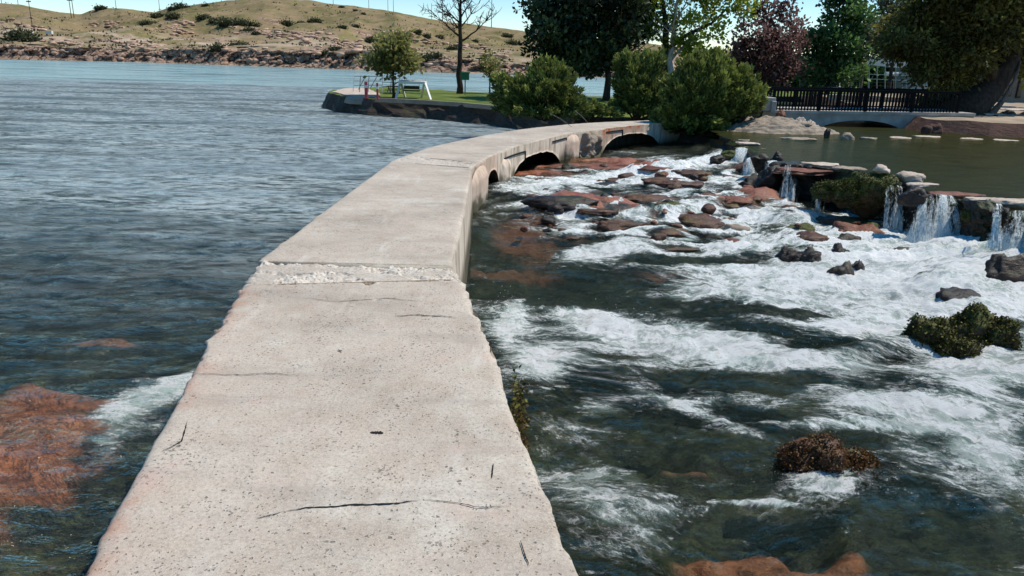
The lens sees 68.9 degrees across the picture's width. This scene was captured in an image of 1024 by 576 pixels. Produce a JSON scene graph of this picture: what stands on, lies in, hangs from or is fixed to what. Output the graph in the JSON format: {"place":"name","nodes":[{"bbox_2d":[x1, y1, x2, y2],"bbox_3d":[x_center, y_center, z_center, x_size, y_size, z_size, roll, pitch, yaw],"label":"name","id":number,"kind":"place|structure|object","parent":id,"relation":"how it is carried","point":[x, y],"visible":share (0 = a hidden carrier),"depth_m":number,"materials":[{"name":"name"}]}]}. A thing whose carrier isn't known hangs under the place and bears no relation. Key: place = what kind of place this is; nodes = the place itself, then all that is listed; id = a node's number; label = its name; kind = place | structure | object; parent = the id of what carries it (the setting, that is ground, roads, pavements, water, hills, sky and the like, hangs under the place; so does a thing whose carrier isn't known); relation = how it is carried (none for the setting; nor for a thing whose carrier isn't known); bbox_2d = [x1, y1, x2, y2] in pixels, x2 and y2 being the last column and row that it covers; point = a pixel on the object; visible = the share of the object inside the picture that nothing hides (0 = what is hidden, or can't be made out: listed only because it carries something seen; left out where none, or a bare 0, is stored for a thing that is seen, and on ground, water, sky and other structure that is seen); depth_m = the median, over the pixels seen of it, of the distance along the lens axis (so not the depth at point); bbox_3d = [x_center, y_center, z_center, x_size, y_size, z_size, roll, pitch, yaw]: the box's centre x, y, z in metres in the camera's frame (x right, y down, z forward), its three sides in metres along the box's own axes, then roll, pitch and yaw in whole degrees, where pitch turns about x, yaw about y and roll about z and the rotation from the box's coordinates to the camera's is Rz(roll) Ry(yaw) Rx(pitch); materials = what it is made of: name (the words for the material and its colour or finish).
{"place":"outdoors","nodes":[
{"label":"outdoors","id":0,"kind":"place"},
{"bbox_2d":[0,59,839,575],"bbox_3d":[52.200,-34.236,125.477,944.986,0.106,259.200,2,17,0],"label":"river water","id":1,"kind":"structure","parent":0,"point":[214,183],"depth_m":17.61,"materials":[{"name":"liquid"}]},
{"bbox_2d":[0,0,867,84],"bbox_3d":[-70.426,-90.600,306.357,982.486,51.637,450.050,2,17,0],"label":"hills","id":2,"kind":"structure","parent":0,"point":[269,16],"depth_m":213.40,"materials":[{"name":"beige soil"}]},
{"bbox_2d":[0,22,42,41],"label":"sagebrush","id":3,"kind":"object","parent":2,"relation":"on","point":[13,34],"visible":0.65,"depth_m":190.06,"materials":[{"name":"green plant"}]},
{"bbox_2d":[19,34,41,41],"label":"sagebrush","id":4,"kind":"object","parent":2,"relation":"on","point":[24,38],"visible":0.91,"depth_m":189.41,"materials":[{"name":"green plant"}]},
{"bbox_2d":[163,11,184,19],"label":"sagebrush","id":5,"kind":"object","parent":2,"relation":"on","point":[174,15],"visible":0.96,"depth_m":249.87,"materials":[{"name":"green plant"}]},
{"bbox_2d":[207,40,225,51],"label":"sagebrush","id":6,"kind":"object","parent":2,"relation":"on","point":[216,46],"visible":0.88,"depth_m":161.59,"materials":[{"name":"green plant"}]},
{"bbox_2d":[213,17,234,26],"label":"sagebrush","id":7,"kind":"object","parent":2,"relation":"on","point":[224,23],"visible":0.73,"depth_m":236.09,"materials":[{"name":"green plant"}]},
{"bbox_2d":[229,17,253,25],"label":"sagebrush","id":8,"kind":"object","parent":2,"relation":"on","point":[242,21],"visible":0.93,"depth_m":231.09,"materials":[{"name":"green plant"}]},
{"bbox_2d":[0,18,512,59],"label":"rock outcrops","id":9,"kind":"object","parent":2,"relation":"on","point":[346,42],"visible":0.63,"depth_m":203.00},
{"bbox_2d":[4,20,524,72],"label":"shore rubble","id":10,"kind":"object","parent":2,"relation":"on","point":[54,52],"visible":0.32,"depth_m":160.90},
{"bbox_2d":[0,0,772,66],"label":"hill scrub","id":11,"kind":"object","parent":2,"relation":"on","point":[150,38],"visible":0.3,"depth_m":207.79,"materials":[{"name":"green plant"}]},
{"bbox_2d":[0,0,922,55],"label":"sky","id":12,"kind":"structure","parent":0,"point":[505,17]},
{"bbox_2d":[0,136,1023,575],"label":"riverbed","id":13,"kind":"structure","parent":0,"point":[580,462],"depth_m":6.50,"materials":[{"name":"stone"}]},
{"bbox_2d":[86,120,680,575],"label":"concrete walkway","id":14,"kind":"structure","parent":13,"relation":"on","point":[342,406],"depth_m":3.66,"materials":[{"name":"concrete"}]},
{"bbox_2d":[509,365,532,459],"bbox_3d":[0.037,0.810,4.099,0.149,0.836,1.035,2,17,0],"label":"moss tuft","id":15,"kind":"object","parent":14,"relation":"attached to","point":[519,405],"visible":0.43,"depth_m":4.09,"materials":[{"name":"green plant"}]},
{"bbox_2d":[547,203,564,216],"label":"stone","id":16,"kind":"object","parent":13,"relation":"on","point":[552,207],"visible":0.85,"depth_m":11.89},
{"bbox_2d":[521,195,598,210],"bbox_3d":[0.794,-1.370,12.239,1.340,0.277,0.804,2,17,0],"label":"boulder","id":17,"kind":"object","parent":13,"relation":"on","point":[567,203],"visible":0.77,"depth_m":12.11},
{"bbox_2d":[561,162,576,172],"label":"stone","id":18,"kind":"object","parent":13,"relation":"on","point":[567,166],"visible":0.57,"depth_m":17.02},
{"bbox_2d":[544,163,627,171],"bbox_3d":[2.340,-2.811,17.505,3.430,0.128,1.208,2,17,0],"label":"rock slab","id":19,"kind":"object","parent":13,"relation":"on","point":[594,166],"visible":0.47,"depth_m":17.34,"materials":[{"name":"red stone"}]},
{"bbox_2d":[576,208,615,214],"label":"boulder","id":20,"kind":"object","parent":13,"relation":"on","point":[594,211],"visible":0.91,"depth_m":11.78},
{"bbox_2d":[584,219,645,239],"bbox_3d":[1.573,-0.894,11.414,0.938,0.344,0.561,2,17,0],"label":"boulder","id":21,"kind":"object","parent":13,"relation":"on","point":[602,227],"visible":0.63,"depth_m":11.24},
{"bbox_2d":[624,193,679,204],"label":"boulder","id":22,"kind":"object","parent":13,"relation":"on","point":[640,197],"visible":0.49,"depth_m":13.08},
{"bbox_2d":[638,165,672,171],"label":"boulder","id":23,"kind":"object","parent":13,"relation":"on","point":[650,168],"visible":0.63,"depth_m":15.49,"materials":[{"name":"red stone"}]},
{"bbox_2d":[639,227,689,243],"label":"boulder","id":24,"kind":"object","parent":13,"relation":"on","point":[671,232],"visible":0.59,"depth_m":11.16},
{"bbox_2d":[651,201,687,212],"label":"boulder","id":25,"kind":"object","parent":13,"relation":"on","point":[675,203],"visible":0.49,"depth_m":12.33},
{"bbox_2d":[641,177,703,187],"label":"boulder","id":26,"kind":"object","parent":13,"relation":"on","point":[657,181],"visible":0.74,"depth_m":14.31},
{"bbox_2d":[671,169,712,178],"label":"boulder","id":27,"kind":"object","parent":13,"relation":"on","point":[686,173],"visible":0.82,"depth_m":14.89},
{"bbox_2d":[673,213,754,236],"bbox_3d":[3.180,-1.033,11.911,1.283,0.339,0.773,2,17,0],"label":"boulder","id":28,"kind":"object","parent":13,"relation":"on","point":[701,220],"visible":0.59,"depth_m":11.64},
{"bbox_2d":[701,203,715,214],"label":"stone","id":29,"kind":"object","parent":28,"relation":"on","point":[708,208],"visible":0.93,"depth_m":11.88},
{"bbox_2d":[709,154,724,163],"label":"boulder","id":30,"kind":"object","parent":13,"relation":"on","point":[718,159],"visible":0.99,"depth_m":16.49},
{"bbox_2d":[720,150,736,161],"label":"boulder","id":31,"kind":"object","parent":13,"relation":"on","point":[728,154],"visible":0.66,"depth_m":16.86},
{"bbox_2d":[719,224,750,238],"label":"boulder","id":32,"kind":"object","parent":13,"relation":"on","point":[737,227],"visible":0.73,"depth_m":11.49,"materials":[{"name":"grey stone"}]},
{"bbox_2d":[722,162,754,175],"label":"boulder","id":33,"kind":"object","parent":13,"relation":"on","point":[738,168],"visible":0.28,"depth_m":15.46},
{"bbox_2d":[722,196,755,206],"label":"boulder","id":34,"kind":"object","parent":13,"relation":"on","point":[740,201],"visible":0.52,"depth_m":12.74,"materials":[{"name":"red stone"}]},
{"bbox_2d":[738,173,757,186],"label":"boulder","id":35,"kind":"object","parent":13,"relation":"on","point":[750,179],"visible":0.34,"depth_m":14.39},
{"bbox_2d":[754,165,783,191],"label":"boulder","id":36,"kind":"object","parent":13,"relation":"on","point":[767,178],"visible":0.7,"depth_m":13.69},
{"bbox_2d":[719,115,838,139],"bbox_3d":[7.872,-4.474,22.000,4.313,1.152,2.500,2,17,0],"label":"rock outcrop","id":37,"kind":"object","parent":13,"relation":"on","point":[766,124],"visible":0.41,"depth_m":21.52,"materials":[{"name":"grey stone"}]},
{"bbox_2d":[782,223,814,233],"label":"boulder","id":38,"kind":"object","parent":13,"relation":"on","point":[807,226],"visible":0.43,"depth_m":11.56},
{"bbox_2d":[813,215,868,232],"bbox_3d":[5.348,-1.030,12.099,1.191,0.294,0.662,2,17,0],"label":"boulder","id":39,"kind":"object","parent":13,"relation":"on","point":[826,220],"visible":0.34,"depth_m":11.92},
{"bbox_2d":[831,221,884,234],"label":"boulder","id":40,"kind":"object","parent":13,"relation":"on","point":[843,226],"visible":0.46,"depth_m":11.49,"materials":[{"name":"red stone"}]},
{"bbox_2d":[723,140,1023,241],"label":"rock ledge","id":41,"kind":"object","parent":13,"relation":"on","point":[981,221],"visible":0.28,"depth_m":11.65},
{"bbox_2d":[731,148,746,165],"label":"waterfall","id":42,"kind":"structure","parent":41,"relation":"on","point":[740,155],"depth_m":16.76,"materials":[{"name":"liquid"}]},
{"bbox_2d":[742,158,756,175],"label":"waterfall","id":43,"kind":"structure","parent":41,"relation":"on","point":[748,169],"depth_m":15.14,"materials":[{"name":"liquid"}]},
{"bbox_2d":[750,154,769,173],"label":"boulder","id":44,"kind":"object","parent":41,"relation":"on","point":[759,162],"visible":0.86,"depth_m":14.63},
{"bbox_2d":[779,168,794,201],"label":"waterfall","id":45,"kind":"structure","parent":41,"relation":"on","point":[784,196],"depth_m":13.17,"materials":[{"name":"liquid"}]},
{"bbox_2d":[769,160,808,167],"bbox_3d":[5.205,-2.309,13.999,0.596,0.141,0.597,16,22,39],"label":"rock slab","id":46,"kind":"object","parent":41,"relation":"on","point":[796,163],"visible":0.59,"depth_m":13.87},
{"bbox_2d":[772,167,834,175],"bbox_3d":[5.296,-2.107,13.489,1.167,0.091,0.689,2,17,0],"label":"rock slab","id":47,"kind":"object","parent":41,"relation":"on","point":[801,171],"visible":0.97,"depth_m":13.35,"materials":[{"name":"red stone"}]},
{"bbox_2d":[801,162,839,166],"bbox_3d":[5.733,-2.301,13.890,0.706,0.056,0.459,2,17,0],"label":"rock slab","id":48,"kind":"object","parent":41,"relation":"on","point":[823,164],"visible":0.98,"depth_m":13.80,"materials":[{"name":"stone"}]},
{"bbox_2d":[809,179,836,202],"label":"mossy boulder","id":49,"kind":"object","parent":41,"relation":"on","point":[821,190],"visible":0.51,"depth_m":12.00,"materials":[{"name":"green plant"}]},
{"bbox_2d":[831,166,866,170],"bbox_3d":[6.043,-2.142,13.403,0.603,0.067,0.409,2,17,0],"label":"rock slab","id":50,"kind":"object","parent":41,"relation":"on","point":[849,168],"visible":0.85,"depth_m":13.31,"materials":[{"name":"grey stone"}]},
{"bbox_2d":[828,169,901,219],"bbox_3d":[5.630,-1.484,12.050,1.232,0.798,0.741,2,17,0],"label":"mossy boulder","id":51,"kind":"object","parent":41,"relation":"on","point":[860,194],"visible":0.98,"depth_m":11.81,"materials":[{"name":"green plant"}]},
{"bbox_2d":[873,164,889,173],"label":"boulder","id":52,"kind":"object","parent":51,"relation":"on","point":[879,168],"visible":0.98,"depth_m":11.92,"materials":[{"name":"stone"}]},
{"bbox_2d":[883,185,903,231],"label":"waterfall","id":53,"kind":"structure","parent":41,"relation":"on","point":[896,224],"depth_m":11.53,"materials":[{"name":"liquid"}]},
{"bbox_2d":[895,171,925,186],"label":"boulder","id":54,"kind":"object","parent":41,"relation":"on","point":[904,177],"visible":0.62,"depth_m":11.99,"materials":[{"name":"stone"}]},
{"bbox_2d":[897,186,927,206],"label":"boulder","id":55,"kind":"object","parent":41,"relation":"on","point":[914,196],"visible":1,"depth_m":10.96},
{"bbox_2d":[906,182,938,187],"bbox_3d":[6.434,-1.619,11.724,0.507,0.063,0.295,2,17,0],"label":"rock slab","id":56,"kind":"object","parent":41,"relation":"on","point":[923,185],"visible":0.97,"depth_m":11.64,"materials":[{"name":"stone"}]},
{"bbox_2d":[902,194,960,242],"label":"waterfall","id":57,"kind":"structure","parent":41,"relation":"on","point":[938,229],"depth_m":10.86,"materials":[{"name":"liquid"}]},
{"bbox_2d":[927,191,986,198],"bbox_3d":[6.751,-1.426,11.394,0.877,0.081,0.371,2,17,0],"label":"rock slab","id":58,"kind":"object","parent":41,"relation":"on","point":[957,194],"visible":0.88,"depth_m":11.28,"materials":[{"name":"red stone"}]},
{"bbox_2d":[957,208,1014,229],"bbox_3d":[6.719,-0.993,10.563,0.700,0.410,0.580,11,19,29],"label":"mossy boulder","id":59,"kind":"object","parent":41,"relation":"on","point":[964,217],"visible":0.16,"depth_m":10.53,"materials":[{"name":"green plant"}]},
{"bbox_2d":[986,203,1001,249],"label":"waterfall","id":60,"kind":"structure","parent":41,"relation":"on","point":[994,241],"depth_m":9.57,"materials":[{"name":"liquid"}]},
{"bbox_2d":[986,197,1023,206],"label":"rock slab","id":61,"kind":"object","parent":41,"relation":"on","point":[1015,202],"visible":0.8,"depth_m":10.46,"materials":[{"name":"stone"}]},
{"bbox_2d":[996,210,1023,251],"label":"waterfall","id":62,"kind":"structure","parent":41,"relation":"on","point":[1008,242],"depth_m":9.61,"materials":[{"name":"liquid"}]},
{"bbox_2d":[322,87,770,147],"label":"lawn","id":63,"kind":"structure","parent":0,"point":[372,107],"depth_m":34.08,"materials":[{"name":"green plant"}]},
{"bbox_2d":[332,88,380,104],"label":"stone paving","id":64,"kind":"structure","parent":63,"relation":"on","point":[356,96],"depth_m":37.20,"materials":[{"name":"stone"}]},
{"bbox_2d":[353,76,399,93],"bbox_3d":[-7.221,-10.816,39.717,2.564,0.978,0.135,2,17,0],"label":"metal railing","id":65,"kind":"object","parent":63,"relation":"on","point":[372,84],"visible":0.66,"depth_m":39.71,"materials":[{"name":"grey metal"}]},
{"bbox_2d":[354,22,425,97],"bbox_3d":[-5.861,-10.968,36.112,3.421,3.731,2.818,9,18,23],"label":"young tree","id":66,"kind":"object","parent":63,"relation":"on","point":[391,53],"visible":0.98,"depth_m":35.59,"materials":[{"name":"green plant"}]},
{"bbox_2d":[395,79,431,98],"bbox_3d":[-4.733,-9.742,36.600,1.794,0.983,1.683,2,17,0],"label":"swing bench","id":67,"kind":"object","parent":63,"relation":"on","point":[416,81],"visible":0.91,"depth_m":36.38,"materials":[{"name":"white paint"}]},
{"bbox_2d":[375,98,496,109],"bbox_3d":[-2.440,-7.917,32.279,8.901,0.180,1.104,14,21,34],"label":"stone edging","id":68,"kind":"object","parent":63,"relation":"on","point":[443,103],"visible":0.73,"depth_m":33.30,"materials":[{"name":"grey stone"}]},
{"bbox_2d":[420,0,500,93],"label":"bare tree","id":69,"kind":"object","parent":63,"relation":"on","point":[459,58],"visible":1,"depth_m":41.15,"materials":[{"name":"brown plant"}]},
{"bbox_2d":[476,49,505,92],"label":"sapling","id":70,"kind":"object","parent":63,"relation":"on","point":[488,68],"visible":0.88,"depth_m":42.49,"materials":[{"name":"green plant"}]},
{"bbox_2d":[485,52,595,123],"bbox_3d":[0.932,-6.905,25.726,3.369,2.366,2.651,-8,19,-28],"label":"juniper bush","id":71,"kind":"object","parent":63,"relation":"on","point":[542,89],"visible":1,"depth_m":25.26,"materials":[{"name":"green plant"}]},
{"bbox_2d":[512,0,661,100],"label":"pine tree","id":72,"kind":"object","parent":63,"relation":"on","point":[566,30],"visible":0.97,"depth_m":36.72,"materials":[{"name":"green plant"}]},
{"bbox_2d":[568,97,625,121],"bbox_3d":[2.946,-6.313,26.379,2.176,0.880,1.170,2,17,0],"label":"juniper bush","id":73,"kind":"object","parent":63,"relation":"on","point":[601,110],"visible":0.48,"depth_m":26.18,"materials":[{"name":"green plant"}]},
{"bbox_2d":[606,45,669,120],"bbox_3d":[4.685,-7.308,26.707,2.625,2.661,1.745,2,17,0],"label":"juniper bush","id":74,"kind":"object","parent":63,"relation":"on","point":[635,85],"visible":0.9,"depth_m":26.25,"materials":[{"name":"green plant"}]},
{"bbox_2d":[630,0,674,50],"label":"pine tree","id":75,"kind":"object","parent":63,"relation":"on","point":[641,42],"visible":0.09,"depth_m":39.14,"materials":[{"name":"green plant"}]},
{"bbox_2d":[648,45,746,136],"bbox_3d":[5.572,-5.877,22.299,2.840,2.684,2.009,8,18,21],"label":"juniper bush","id":76,"kind":"object","parent":63,"relation":"on","point":[692,93],"visible":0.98,"depth_m":21.86,"materials":[{"name":"green plant"}]},
{"bbox_2d":[641,0,767,77],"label":"cottonwood tree","id":77,"kind":"object","parent":63,"relation":"on","point":[670,47],"visible":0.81,"depth_m":38.49,"materials":[{"name":"green plant"}]},
{"bbox_2d":[708,61,770,124],"bbox_3d":[6.706,-5.676,22.273,1.988,2.111,1.572,2,17,0],"label":"juniper bush","id":78,"kind":"object","parent":63,"relation":"on","point":[749,91],"visible":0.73,"depth_m":21.88,"materials":[{"name":"green plant"}]},
{"bbox_2d":[467,142,1023,575],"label":"rapids water","id":79,"kind":"structure","parent":0,"point":[946,262],"depth_m":8.17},
{"bbox_2d":[650,233,666,241],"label":"stone","id":80,"kind":"object","parent":79,"relation":"in","point":[661,237],"visible":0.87,"depth_m":10.80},
{"bbox_2d":[661,244,704,250],"bbox_3d":[2.311,-0.563,10.671,1.464,0.074,0.420,2,17,0],"label":"rock slab","id":81,"kind":"object","parent":79,"relation":"in","point":[682,249],"visible":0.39,"depth_m":10.53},
{"bbox_2d":[493,221,1023,512],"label":"spray","id":82,"kind":"object","parent":79,"relation":"on","point":[739,350],"visible":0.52,"depth_m":6.97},
{"bbox_2d":[773,246,799,263],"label":"boulder","id":83,"kind":"object","parent":79,"relation":"in","point":[786,254],"visible":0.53,"depth_m":10.06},
{"bbox_2d":[792,247,821,261],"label":"boulder","id":84,"kind":"object","parent":79,"relation":"in","point":[809,254],"visible":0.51,"depth_m":9.93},
{"bbox_2d":[796,230,828,248],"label":"boulder","id":85,"kind":"object","parent":79,"relation":"in","point":[812,235],"visible":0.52,"depth_m":10.97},
{"bbox_2d":[770,431,882,499],"bbox_3d":[2.140,1.196,5.093,0.754,0.482,0.430,2,17,0],"label":"mossy boulder","id":86,"kind":"object","parent":79,"relation":"in","point":[829,452],"visible":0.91,"depth_m":5.00,"materials":[{"name":"stone"}]},
{"bbox_2d":[826,260,854,274],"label":"boulder","id":87,"kind":"object","parent":79,"relation":"in","point":[845,267],"visible":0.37,"depth_m":9.25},
{"bbox_2d":[832,243,849,252],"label":"boulder","id":88,"kind":"object","parent":79,"relation":"in","point":[838,247],"visible":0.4,"depth_m":10.26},
{"bbox_2d":[837,233,860,239],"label":"boulder","id":89,"kind":"object","parent":79,"relation":"in","point":[845,236],"visible":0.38,"depth_m":11.00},
{"bbox_2d":[934,287,980,301],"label":"boulder","id":90,"kind":"object","parent":79,"relation":"in","point":[945,294],"visible":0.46,"depth_m":8.35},
{"bbox_2d":[894,301,1023,384],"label":"mossy boulder","id":91,"kind":"object","parent":79,"relation":"in","point":[967,329],"visible":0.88,"depth_m":7.08,"materials":[{"name":"green plant"}]},
{"bbox_2d":[984,253,1023,281],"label":"boulder","id":92,"kind":"object","parent":79,"relation":"in","point":[1003,267],"visible":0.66,"depth_m":8.84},
{"bbox_2d":[768,87,902,102],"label":"ground","id":93,"kind":"structure","parent":0,"point":[798,95],"depth_m":46.70,"materials":[{"name":"green plant"}]},
{"bbox_2d":[717,0,820,94],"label":"plum tree","id":94,"kind":"object","parent":93,"relation":"on","point":[768,42],"visible":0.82,"depth_m":41.05,"materials":[{"name":"purple plant"}]},
{"bbox_2d":[758,57,812,90],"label":"background tree","id":95,"kind":"object","parent":93,"relation":"on","point":[797,84],"visible":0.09,"depth_m":58.09,"materials":[{"name":"green plant"}]},
{"bbox_2d":[849,52,898,88],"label":"background tree","id":96,"kind":"object","parent":93,"relation":"on","point":[873,81],"visible":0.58,"depth_m":58.31,"materials":[{"name":"green plant"}]},
{"bbox_2d":[867,56,908,88],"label":"steel canopy","id":97,"kind":"object","parent":93,"relation":"on","point":[877,63],"visible":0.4,"depth_m":55.48,"materials":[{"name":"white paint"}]},
{"bbox_2d":[707,102,1023,219],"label":"pool water","id":98,"kind":"structure","parent":0,"point":[988,166],"depth_m":16.95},
{"bbox_2d":[812,94,1023,137],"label":"bank ground","id":99,"kind":"structure","parent":0,"point":[1008,125],"depth_m":23.17,"materials":[{"name":"soil"}]},
{"bbox_2d":[791,0,884,93],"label":"poplar tree","id":100,"kind":"object","parent":99,"relation":"on","point":[850,16],"visible":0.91,"depth_m":42.32,"materials":[{"name":"green plant"}]},
{"bbox_2d":[762,89,975,127],"bbox_3d":[11.676,-5.833,25.597,7.023,1.970,2.686,2,17,0],"label":"footbridge","id":101,"kind":"object","parent":99,"relation":"on","point":[897,117],"visible":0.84,"depth_m":24.38,"materials":[{"name":"concrete"}]},
{"bbox_2d":[761,97,776,111],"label":"concrete block","id":102,"kind":"structure","parent":101,"relation":"on","point":[771,105],"depth_m":23.93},
{"bbox_2d":[767,87,927,108],"bbox_3d":[11.607,-6.755,26.495,6.275,0.738,0.070,1,17,-2],"label":"picket railing","id":103,"kind":"object","parent":101,"relation":"on","point":[824,88],"visible":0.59,"depth_m":26.47,"materials":[{"name":"black metal"}]},
{"bbox_2d":[851,15,886,87],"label":"slender tree","id":104,"kind":"object","parent":99,"relation":"on","point":[868,37],"visible":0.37,"depth_m":43.05,"materials":[{"name":"green plant"}]},
{"bbox_2d":[863,0,924,93],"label":"tree","id":105,"kind":"object","parent":99,"relation":"on","point":[881,4],"visible":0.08,"depth_m":49.87,"materials":[{"name":"green plant"}]},
{"bbox_2d":[891,68,927,88],"bbox_3d":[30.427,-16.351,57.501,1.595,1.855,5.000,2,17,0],"label":"hatchery building","id":106,"kind":"structure","parent":99,"relation":"on","point":[898,85],"depth_m":56.72,"materials":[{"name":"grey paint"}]},
{"bbox_2d":[931,123,942,133],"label":"bank stone","id":107,"kind":"object","parent":99,"relation":"on","point":[938,128],"visible":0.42,"depth_m":22.72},
{"bbox_2d":[856,0,1023,114],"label":"willow tree","id":108,"kind":"object","parent":99,"relation":"on","point":[955,43],"visible":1,"depth_m":25.84,"materials":[{"name":"green plant"}]},
{"bbox_2d":[915,75,981,108],"bbox_3d":[16.489,-7.284,28.389,2.870,2.488,2.341,2,17,0],"label":"hanging bush","id":109,"kind":"object","parent":99,"relation":"on","point":[964,89],"visible":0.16,"depth_m":27.96,"materials":[{"name":"green plant"}]},
{"bbox_2d":[942,74,1023,101],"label":"beige building","id":110,"kind":"structure","parent":0,"point":[1016,94],"depth_m":38.52,"materials":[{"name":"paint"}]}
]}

